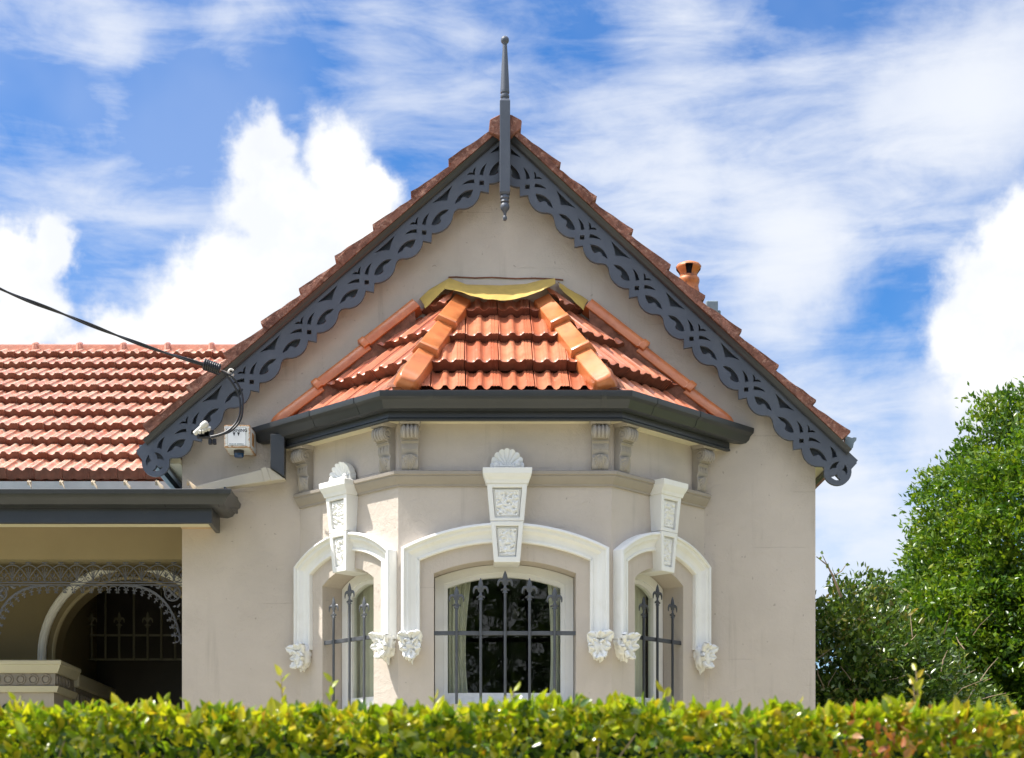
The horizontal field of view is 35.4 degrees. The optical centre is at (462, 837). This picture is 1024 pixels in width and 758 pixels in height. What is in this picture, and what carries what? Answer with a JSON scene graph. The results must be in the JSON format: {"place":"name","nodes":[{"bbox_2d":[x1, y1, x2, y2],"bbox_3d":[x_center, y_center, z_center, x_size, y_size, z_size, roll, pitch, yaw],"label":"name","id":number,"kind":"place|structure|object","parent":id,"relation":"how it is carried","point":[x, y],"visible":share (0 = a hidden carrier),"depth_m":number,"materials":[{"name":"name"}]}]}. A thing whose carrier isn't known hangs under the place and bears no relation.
{"place":"outdoors","nodes":[
{"label":"outdoors","id":0,"kind":"place"},
{"bbox_2d":[0,36,857,734],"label":"house","id":1,"kind":"structure","parent":0,"point":[526,414],"depth_m":10.56,"materials":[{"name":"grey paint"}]},
{"bbox_2d":[97,586,181,726],"bbox_3d":[-2.498,-0.900,13.784,1.266,2.600,0.092,0,0,0],"label":"front door","id":2,"kind":"structure","parent":1,"relation":"in","point":[132,680],"depth_m":13.75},
{"bbox_2d":[193,420,216,444],"bbox_3d":[-1.669,-2.620,10.386,0.149,0.142,0.087,0,0,0],"label":"fuse holder","id":3,"kind":"object","parent":1,"relation":"attached to","point":[203,430],"visible":1,"depth_m":10.39,"materials":[{"name":"white ceramic"}]},
{"bbox_2d":[0,287,243,437],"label":"service cable","id":4,"kind":"object","parent":3,"relation":"attached to","point":[207,365],"visible":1,"depth_m":10.24,"materials":[{"name":"black rubber"}]},
{"bbox_2d":[224,425,255,458],"bbox_3d":[-1.459,-2.585,10.557,0.178,0.194,0.242,0,0,0],"label":"alarm box","id":5,"kind":"object","parent":1,"relation":"attached to","point":[239,441],"visible":0.86,"depth_m":10.44,"materials":[{"name":"white plastic"}]},
{"bbox_2d":[342,573,373,708],"bbox_3d":[-0.577,-1.241,10.502,0.129,1.022,0.496,0,0,-45],"label":"window","id":6,"kind":"structure","parent":1,"relation":"in","point":[362,585],"depth_m":10.60,"materials":[{"name":"white paint"}]},
{"bbox_2d":[435,565,573,703],"bbox_3d":[0.266,-1.240,10.230,0.878,1.020,0.130,0,0,0],"label":"window","id":7,"kind":"structure","parent":1,"relation":"in","point":[445,585],"depth_m":10.18,"materials":[{"name":"white paint"}]},
{"bbox_2d":[635,574,662,704],"bbox_3d":[1.108,-1.241,10.503,0.496,1.022,0.130,0,0,-45],"label":"window","id":8,"kind":"structure","parent":1,"relation":"in","point":[645,585],"depth_m":10.61,"materials":[{"name":"white paint"}]},
{"bbox_2d":[0,0,1023,685],"label":"sky","id":9,"kind":"structure","parent":0,"point":[844,179],"materials":[{"name":"blue"}]},
{"label":"ground","id":10,"kind":"structure","parent":0,"visible":0},
{"bbox_2d":[0,663,1023,757],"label":"hedge","id":11,"kind":"object","parent":10,"relation":"on","point":[621,725],"visible":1,"depth_m":3.32,"materials":[{"name":"green plant"}]},
{"bbox_2d":[815,551,1018,733],"bbox_3d":[3.557,-0.379,13.951,3.169,3.978,3.017,0,0,0],"label":"shrub","id":12,"kind":"object","parent":10,"relation":"on","point":[880,670],"visible":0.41,"depth_m":13.14,"materials":[{"name":"green plant"}]},
{"bbox_2d":[837,376,1023,710],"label":"tree","id":13,"kind":"object","parent":10,"relation":"on","point":[976,584],"visible":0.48,"depth_m":16.23,"materials":[{"name":"green plant"}]}
]}

